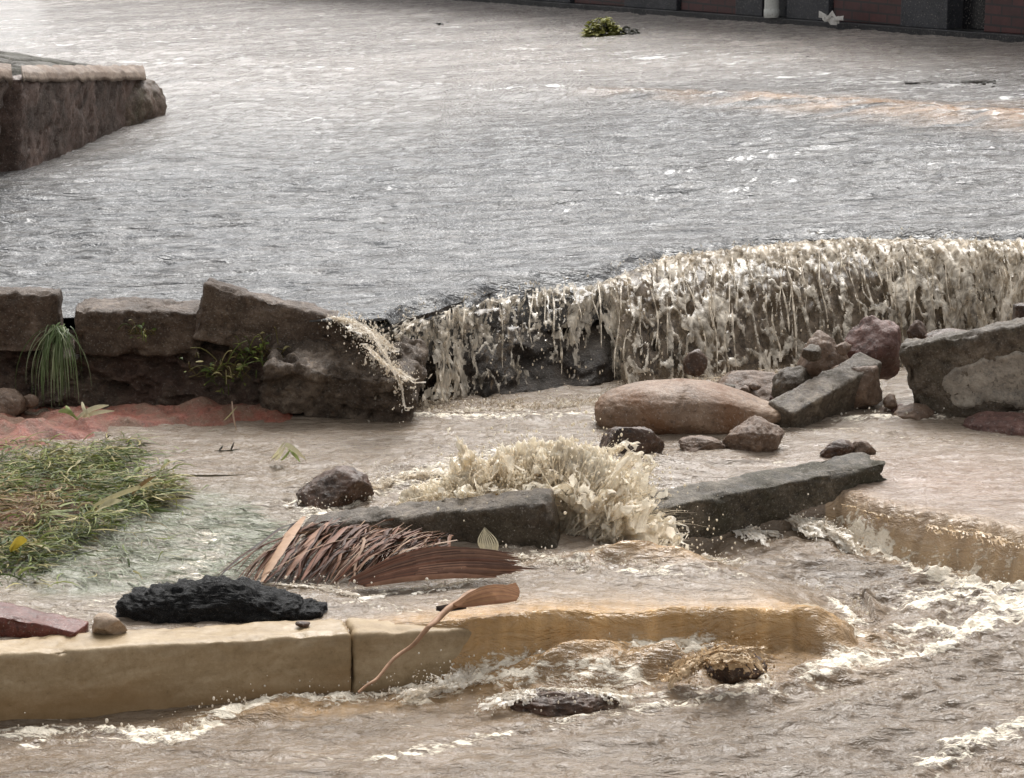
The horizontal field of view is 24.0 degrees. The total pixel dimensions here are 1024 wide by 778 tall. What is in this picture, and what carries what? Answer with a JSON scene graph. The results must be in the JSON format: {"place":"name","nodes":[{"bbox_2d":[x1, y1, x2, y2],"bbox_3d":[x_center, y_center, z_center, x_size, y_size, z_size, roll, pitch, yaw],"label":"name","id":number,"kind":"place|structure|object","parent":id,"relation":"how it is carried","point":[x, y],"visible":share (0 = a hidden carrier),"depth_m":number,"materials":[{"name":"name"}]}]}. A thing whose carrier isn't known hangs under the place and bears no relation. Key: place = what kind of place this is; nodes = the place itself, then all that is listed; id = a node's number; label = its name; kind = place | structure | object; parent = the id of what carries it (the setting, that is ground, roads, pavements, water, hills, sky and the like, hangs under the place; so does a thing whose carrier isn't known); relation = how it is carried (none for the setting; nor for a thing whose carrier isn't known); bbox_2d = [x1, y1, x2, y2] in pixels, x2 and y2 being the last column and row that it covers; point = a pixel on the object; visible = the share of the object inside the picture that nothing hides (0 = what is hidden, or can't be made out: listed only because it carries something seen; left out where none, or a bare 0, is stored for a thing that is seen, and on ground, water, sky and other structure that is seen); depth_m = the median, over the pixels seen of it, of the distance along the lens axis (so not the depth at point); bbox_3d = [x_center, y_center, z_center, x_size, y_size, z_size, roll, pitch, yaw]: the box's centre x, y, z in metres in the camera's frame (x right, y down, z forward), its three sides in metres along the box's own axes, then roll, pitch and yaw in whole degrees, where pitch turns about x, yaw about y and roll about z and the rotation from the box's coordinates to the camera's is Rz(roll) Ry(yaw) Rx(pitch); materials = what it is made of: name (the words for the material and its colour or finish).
{"place":"outdoors","nodes":[
{"label":"outdoors","id":0,"kind":"place"},
{"bbox_2d":[0,51,91,75],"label":"pavement","id":1,"kind":"structure","parent":0,"point":[16,60],"depth_m":14.94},
{"bbox_2d":[63,318,74,329],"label":"road","id":2,"kind":"structure","parent":0,"point":[68,323],"depth_m":9.48,"materials":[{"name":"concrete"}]},
{"bbox_2d":[0,64,145,171],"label":"kerb stone","id":3,"kind":"object","parent":2,"relation":"on","point":[48,113],"visible":0.81,"depth_m":13.56,"materials":[{"name":"grey stone"}]},
{"bbox_2d":[124,79,166,125],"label":"rock","id":4,"kind":"object","parent":2,"relation":"on","point":[146,99],"visible":0.14,"depth_m":15.04,"materials":[{"name":"brown stone"}]},
{"bbox_2d":[0,396,292,534],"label":"mud","id":5,"kind":"structure","parent":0,"point":[197,411],"depth_m":8.50,"materials":[{"name":"red soil"}]},
{"bbox_2d":[0,388,29,416],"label":"stone","id":6,"kind":"object","parent":5,"relation":"on","point":[12,402],"visible":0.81,"depth_m":8.54,"materials":[{"name":"brown stone"}]},
{"bbox_2d":[23,394,38,408],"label":"stone","id":7,"kind":"object","parent":5,"relation":"on","point":[32,401],"visible":1,"depth_m":8.58,"materials":[{"name":"brown stone"}]},
{"bbox_2d":[58,402,113,419],"bbox_3d":[-1.489,0.081,8.420,0.201,0.066,0.035,0,13,0],"label":"leaf stalk","id":8,"kind":"object","parent":5,"relation":"on","point":[87,412],"visible":1,"depth_m":8.41,"materials":[{"name":"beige plant"}]},
{"bbox_2d":[0,429,215,590],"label":"grass","id":9,"kind":"structure","parent":5,"relation":"on","point":[163,491],"depth_m":7.49,"materials":[{"name":"green plant"}]},
{"bbox_2d":[10,536,26,551],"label":"yellow leaf","id":10,"kind":"object","parent":9,"relation":"on","point":[18,541],"visible":1,"depth_m":6.88,"materials":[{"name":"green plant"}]},
{"bbox_2d":[93,476,158,508],"bbox_3d":[-1.166,0.315,7.271,0.208,0.110,0.035,0,13,0],"label":"dry leaf","id":11,"kind":"object","parent":9,"relation":"on","point":[110,500],"visible":0.99,"depth_m":7.26,"materials":[{"name":"beige plant"}]},
{"bbox_2d":[40,501,296,592],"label":"drowned grass","id":12,"kind":"structure","parent":5,"relation":"on","point":[141,523],"depth_m":7.07,"materials":[{"name":"green plant"}]},
{"bbox_2d":[260,336,428,421],"bbox_3d":[-0.603,-0.049,8.672,0.601,0.382,0.404,0,13,0],"label":"concrete footing","id":13,"kind":"object","parent":5,"relation":"on","point":[307,377],"visible":0.87,"depth_m":8.54,"materials":[{"name":"grey concrete"}]},
{"bbox_2d":[227,327,290,379],"bbox_3d":[-0.872,-0.137,8.581,0.285,0.194,0.149,0,13,0],"label":"weed","id":14,"kind":"object","parent":13,"relation":"on","point":[260,359],"visible":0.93,"depth_m":8.58,"materials":[{"name":"green plant"}]},
{"bbox_2d":[0,320,387,409],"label":"soil bank","id":15,"kind":"structure","parent":0,"point":[158,380],"depth_m":8.76,"materials":[{"name":"brown soil"}]},
{"bbox_2d":[0,286,64,351],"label":"kerb stone","id":16,"kind":"object","parent":15,"relation":"on","point":[27,313],"visible":0.88,"depth_m":8.69,"materials":[{"name":"stone"}]},
{"bbox_2d":[15,322,91,406],"bbox_3d":[-1.651,-0.076,8.658,0.221,0.308,0.165,-10,16,-37],"label":"grass tuft","id":17,"kind":"object","parent":15,"relation":"on","point":[55,335],"visible":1,"depth_m":8.66,"materials":[{"name":"green plant"}]},
{"bbox_2d":[74,297,203,356],"bbox_3d":[-1.356,-0.229,8.793,0.478,0.195,0.226,0,13,0],"label":"kerb stone","id":18,"kind":"object","parent":15,"relation":"on","point":[98,323],"visible":0.94,"depth_m":8.70,"materials":[{"name":"stone"}]},
{"bbox_2d":[118,319,155,341],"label":"weed","id":19,"kind":"object","parent":18,"relation":"on","point":[144,331],"visible":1,"depth_m":8.66,"materials":[{"name":"green plant"}]},
{"bbox_2d":[179,347,256,394],"bbox_3d":[-1.042,-0.067,8.565,0.260,0.180,0.128,-5,14,-22],"label":"weed","id":20,"kind":"object","parent":15,"relation":"on","point":[210,369],"visible":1,"depth_m":8.57,"materials":[{"name":"green plant"}]},
{"bbox_2d":[192,278,384,356],"bbox_3d":[-0.802,-0.209,8.729,0.699,0.395,0.190,0,13,0],"label":"kerb stone","id":21,"kind":"object","parent":15,"relation":"on","point":[226,313],"visible":0.61,"depth_m":8.64,"materials":[{"name":"stone"}]},
{"bbox_2d":[0,0,1023,357],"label":"street water","id":22,"kind":"structure","parent":0,"point":[388,160],"depth_m":12.71,"materials":[{"name":"grey liquid"}]},
{"bbox_2d":[0,63,12,132],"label":"kerb stone","id":23,"kind":"object","parent":22,"relation":"on","point":[6,79],"visible":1,"depth_m":12.66,"materials":[{"name":"grey stone"}]},
{"bbox_2d":[4,227,1010,745],"bbox_3d":[0.468,0.169,7.874,2.586,0.755,4.793,3,13,12],"label":"spray","id":24,"kind":"object","parent":22,"relation":"on","point":[814,529],"visible":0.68,"depth_m":7.11,"materials":[{"name":"liquid"}]},
{"bbox_2d":[580,16,639,36],"bbox_3d":[0.791,-2.950,19.635,0.515,0.178,0.355,0,13,0],"label":"leafy branch","id":25,"kind":"object","parent":22,"relation":"on","point":[604,26],"visible":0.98,"depth_m":19.58,"materials":[{"name":"green plant"}]},
{"bbox_2d":[819,11,843,24],"bbox_3d":[2.518,-2.939,19.044,0.072,0.118,0.369,-6,14,-25],"label":"plastic scrap","id":26,"kind":"object","parent":22,"relation":"on","point":[833,20],"visible":1,"depth_m":19.02,"materials":[{"name":"white plastic"}]},
{"bbox_2d":[905,78,1000,87],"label":"twig","id":27,"kind":"object","parent":22,"relation":"on","point":[977,82],"visible":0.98,"depth_m":14.96,"materials":[{"name":"brown wood"}]},
{"bbox_2d":[0,356,1023,777],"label":"flood water","id":28,"kind":"structure","parent":0,"point":[840,696],"depth_m":6.53,"materials":[{"name":"brown liquid"}]},
{"bbox_2d":[0,618,351,720],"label":"kerb stone","id":29,"kind":"object","parent":28,"relation":"on","point":[85,675],"visible":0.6,"depth_m":6.16,"materials":[{"name":"beige stone"}]},
{"bbox_2d":[0,601,88,637],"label":"tile","id":30,"kind":"object","parent":29,"relation":"on","point":[21,621],"visible":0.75,"depth_m":6.22,"materials":[{"name":"red tile"}]},
{"bbox_2d":[92,613,126,634],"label":"stone","id":31,"kind":"object","parent":29,"relation":"on","point":[107,623],"visible":1,"depth_m":6.18,"materials":[{"name":"beige stone"}]},
{"bbox_2d":[115,574,327,623],"bbox_3d":[-0.780,0.590,6.450,0.570,0.178,0.207,0,13,0],"label":"asphalt lump","id":32,"kind":"object","parent":29,"relation":"on","point":[224,598],"visible":0.86,"depth_m":6.38,"materials":[{"name":"black asphalt"}]},
{"bbox_2d":[295,621,309,627],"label":"stone","id":33,"kind":"object","parent":29,"relation":"on","point":[304,624],"visible":1,"depth_m":6.28,"materials":[{"name":"stone"}]},
{"bbox_2d":[162,473,245,476],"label":"twig","id":34,"kind":"object","parent":28,"relation":"on","point":[206,475],"visible":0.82,"depth_m":7.79,"materials":[{"name":"brown wood"}]},
{"bbox_2d":[214,442,237,450],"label":"twig","id":35,"kind":"object","parent":28,"relation":"on","point":[227,450],"visible":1,"depth_m":8.14,"materials":[{"name":"brown wood"}]},
{"bbox_2d":[224,401,235,428],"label":"twig","id":36,"kind":"object","parent":28,"relation":"on","point":[232,412],"visible":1,"depth_m":8.40,"materials":[{"name":"brown wood"}]},
{"bbox_2d":[271,443,305,461],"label":"leaf clump","id":37,"kind":"object","parent":28,"relation":"on","point":[294,450],"visible":1,"depth_m":7.95,"materials":[{"name":"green plant"}]},
{"bbox_2d":[296,465,373,509],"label":"rock","id":38,"kind":"object","parent":28,"relation":"on","point":[336,485],"visible":0.86,"depth_m":7.49,"materials":[{"name":"brown stone"}]},
{"bbox_2d":[214,515,456,586],"bbox_3d":[-0.510,0.451,6.920,0.711,0.100,0.518,0,13,0],"label":"palm frond","id":39,"kind":"object","parent":28,"relation":"on","point":[275,553],"visible":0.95,"depth_m":6.84,"materials":[{"name":"brown plant"}]},
{"bbox_2d":[303,488,559,548],"bbox_3d":[-0.236,0.440,7.189,0.772,0.306,0.156,2,13,7],"label":"kerb stone","id":40,"kind":"object","parent":28,"relation":"on","point":[532,519],"visible":0.51,"depth_m":7.11,"materials":[{"name":"grey stone"}]},
{"bbox_2d":[358,583,519,692],"bbox_3d":[-0.195,0.623,6.240,0.591,0.179,0.138,-10,17,-37],"label":"palm stalk","id":41,"kind":"object","parent":28,"relation":"on","point":[492,594],"visible":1,"depth_m":6.28,"materials":[{"name":"brown plant"}]},
{"bbox_2d":[349,546,533,586],"bbox_3d":[-0.196,0.490,6.728,0.509,0.075,0.136,-5,14,-22],"label":"palm sheath","id":42,"kind":"object","parent":28,"relation":"on","point":[444,562],"visible":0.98,"depth_m":6.71,"materials":[{"name":"brown plant"}]},
{"bbox_2d":[478,528,498,549],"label":"pale leaf","id":43,"kind":"object","parent":28,"relation":"on","point":[494,546],"visible":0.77,"depth_m":6.93,"materials":[{"name":"beige plant"}]},
{"bbox_2d":[382,399,745,559],"bbox_3d":[0.128,0.433,7.345,1.244,0.766,0.711,3,13,13],"label":"splash","id":44,"kind":"object","parent":28,"relation":"on","point":[597,490],"visible":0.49,"depth_m":7.22,"materials":[{"name":"liquid"}]},
{"bbox_2d":[510,688,619,716],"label":"rock","id":45,"kind":"object","parent":28,"relation":"on","point":[550,706],"visible":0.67,"depth_m":6.13,"materials":[{"name":"grey stone"}]},
{"bbox_2d":[345,603,828,692],"bbox_3d":[0.213,0.816,6.533,1.364,0.488,0.152,-3,14,-15],"label":"kerb stone","id":46,"kind":"object","parent":28,"relation":"on","point":[376,646],"visible":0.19,"depth_m":6.30,"materials":[{"name":"beige stone"}]},
{"bbox_2d":[599,426,664,453],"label":"rock","id":47,"kind":"object","parent":28,"relation":"on","point":[651,441],"visible":0.49,"depth_m":8.01,"materials":[{"name":"brown stone"}]},
{"bbox_2d":[594,378,780,434],"bbox_3d":[0.624,0.083,8.494,0.669,0.230,0.334,0,13,0],"label":"boulder","id":48,"kind":"object","parent":28,"relation":"on","point":[677,406],"visible":0.73,"depth_m":8.36,"materials":[{"name":"stone"}]},
{"bbox_2d":[683,349,707,376],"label":"rock","id":49,"kind":"object","parent":28,"relation":"on","point":[695,362],"visible":1,"depth_m":9.04,"materials":[{"name":"brown stone"}]},
{"bbox_2d":[678,435,726,451],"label":"rock","id":50,"kind":"object","parent":28,"relation":"on","point":[693,443],"visible":0.74,"depth_m":8.14,"materials":[{"name":"brown stone"}]},
{"bbox_2d":[705,645,767,684],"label":"rock","id":51,"kind":"object","parent":28,"relation":"on","point":[726,676],"visible":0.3,"depth_m":6.33,"materials":[{"name":"brown stone"}]},
{"bbox_2d":[739,385,751,392],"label":"rubble stone","id":52,"kind":"object","parent":28,"relation":"on","point":[746,388],"visible":0.42,"depth_m":8.83,"materials":[{"name":"stone"}]},
{"bbox_2d":[716,370,775,400],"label":"rock","id":53,"kind":"object","parent":28,"relation":"on","point":[738,379],"visible":0.34,"depth_m":8.90,"materials":[{"name":"grey stone"}]},
{"bbox_2d":[749,382,760,390],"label":"rubble stone","id":54,"kind":"object","parent":53,"relation":"on","point":[755,386],"visible":1,"depth_m":8.83,"materials":[{"name":"grey stone"}]},
{"bbox_2d":[722,415,784,451],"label":"rock","id":55,"kind":"object","parent":28,"relation":"on","point":[755,433],"visible":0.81,"depth_m":8.14,"materials":[{"name":"brown stone"}]},
{"bbox_2d":[639,452,886,538],"bbox_3d":[0.749,0.362,7.523,0.980,0.206,0.150,-7,15,-28],"label":"kerb stone","id":56,"kind":"object","parent":28,"relation":"on","point":[758,498],"visible":0.79,"depth_m":7.48,"materials":[{"name":"stone"}]},
{"bbox_2d":[771,366,811,398],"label":"rock","id":57,"kind":"object","parent":28,"relation":"on","point":[785,379],"visible":0.46,"depth_m":8.73,"materials":[{"name":"grey stone"}]},
{"bbox_2d":[797,330,848,378],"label":"rock","id":58,"kind":"object","parent":28,"relation":"on","point":[830,358],"visible":0.41,"depth_m":8.74,"materials":[{"name":"brown stone"}]},
{"bbox_2d":[801,344,820,361],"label":"rubble stone","id":59,"kind":"object","parent":58,"relation":"on","point":[811,352],"visible":1,"depth_m":8.63,"materials":[{"name":"grey stone"}]},
{"bbox_2d":[768,352,881,427],"bbox_3d":[1.115,0.073,8.641,0.559,0.354,0.172,-12,18,-43],"label":"kerb stone","id":60,"kind":"object","parent":28,"relation":"on","point":[822,395],"visible":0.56,"depth_m":8.55,"materials":[{"name":"grey stone"}]},
{"bbox_2d":[835,341,851,355],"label":"rubble stone","id":61,"kind":"object","parent":60,"relation":"on","point":[843,348],"visible":1,"depth_m":8.63,"materials":[{"name":"brown stone"}]},
{"bbox_2d":[646,501,1023,712],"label":"ledge fall","id":62,"kind":"object","parent":28,"relation":"on","point":[715,657],"visible":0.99,"depth_m":6.25,"materials":[{"name":"liquid"}]},
{"bbox_2d":[820,439,854,457],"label":"rock","id":63,"kind":"object","parent":28,"relation":"on","point":[840,447],"visible":0.71,"depth_m":7.97,"materials":[{"name":"brown stone"}]},
{"bbox_2d":[831,365,882,408],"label":"rock","id":64,"kind":"object","parent":28,"relation":"on","point":[869,393],"visible":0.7,"depth_m":8.66,"materials":[{"name":"brown stone"}]},
{"bbox_2d":[853,440,875,454],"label":"rock","id":65,"kind":"object","parent":28,"relation":"on","point":[866,447],"visible":0.64,"depth_m":8.00,"materials":[{"name":"brown stone"}]},
{"bbox_2d":[844,315,900,379],"bbox_3d":[1.330,-0.148,8.857,0.183,0.241,0.198,-9,16,-35],"label":"rock","id":66,"kind":"object","parent":28,"relation":"on","point":[874,337],"visible":0.74,"depth_m":8.81,"materials":[{"name":"brown stone"}]},
{"bbox_2d":[879,407,889,411],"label":"rubble stone","id":67,"kind":"object","parent":28,"relation":"on","point":[885,409],"visible":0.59,"depth_m":8.68,"materials":[{"name":"brown stone"}]},
{"bbox_2d":[882,394,896,409],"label":"rubble stone","id":68,"kind":"object","parent":28,"relation":"on","point":[889,402],"visible":1,"depth_m":8.66,"materials":[{"name":"brown stone"}]},
{"bbox_2d":[893,403,933,419],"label":"rock","id":69,"kind":"object","parent":28,"relation":"on","point":[916,412],"visible":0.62,"depth_m":8.58,"materials":[{"name":"brown stone"}]},
{"bbox_2d":[907,320,926,338],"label":"rock","id":70,"kind":"object","parent":28,"relation":"on","point":[917,329],"visible":0.7,"depth_m":8.92,"materials":[{"name":"brown stone"}]},
{"bbox_2d":[923,328,966,338],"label":"rock","id":71,"kind":"object","parent":28,"relation":"on","point":[934,333],"visible":0.26,"depth_m":8.89,"materials":[{"name":"grey stone"}]},
{"bbox_2d":[899,317,1023,417],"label":"kerb stone","id":72,"kind":"object","parent":28,"relation":"on","point":[967,373],"visible":0.94,"depth_m":8.53,"materials":[{"name":"grey stone"}]},
{"bbox_2d":[962,411,1023,435],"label":"rock","id":73,"kind":"object","parent":28,"relation":"on","point":[1010,423],"visible":0.68,"depth_m":8.40,"materials":[{"name":"brown stone"}]},
{"bbox_2d":[1012,303,1023,319],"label":"stone","id":74,"kind":"object","parent":28,"relation":"on","point":[1018,310],"visible":0.16,"depth_m":8.59,"materials":[{"name":"stone"}]},
{"bbox_2d":[126,279,978,396],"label":"earth wall","id":75,"kind":"structure","parent":0,"point":[549,375],"depth_m":9.09,"materials":[{"name":"brown soil"}]},
{"bbox_2d":[367,236,1023,421],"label":"waterfall","id":76,"kind":"structure","parent":0,"point":[964,251],"depth_m":9.47,"materials":[{"name":"liquid"}]},
{"bbox_2d":[389,236,1023,411],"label":"waterfall spray","id":77,"kind":"object","parent":76,"relation":"on","point":[513,404],"visible":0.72,"depth_m":9.36,"materials":[{"name":"liquid"}]},
{"bbox_2d":[448,243,1022,388],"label":"waterfall film","id":78,"kind":"object","parent":76,"relation":"on","point":[741,347],"visible":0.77,"depth_m":9.46,"materials":[{"name":"liquid"}]},
{"label":"ground","id":79,"kind":"structure","parent":0,"visible":0},
{"bbox_2d":[455,0,1023,42],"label":"brick building","id":80,"kind":"structure","parent":79,"relation":"on","point":[1001,20],"depth_m":18.98,"materials":[{"name":"red brick"}]},
{"bbox_2d":[962,0,984,29],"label":"pillar","id":81,"kind":"structure","parent":80,"relation":"in","point":[973,10],"depth_m":17.98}
]}

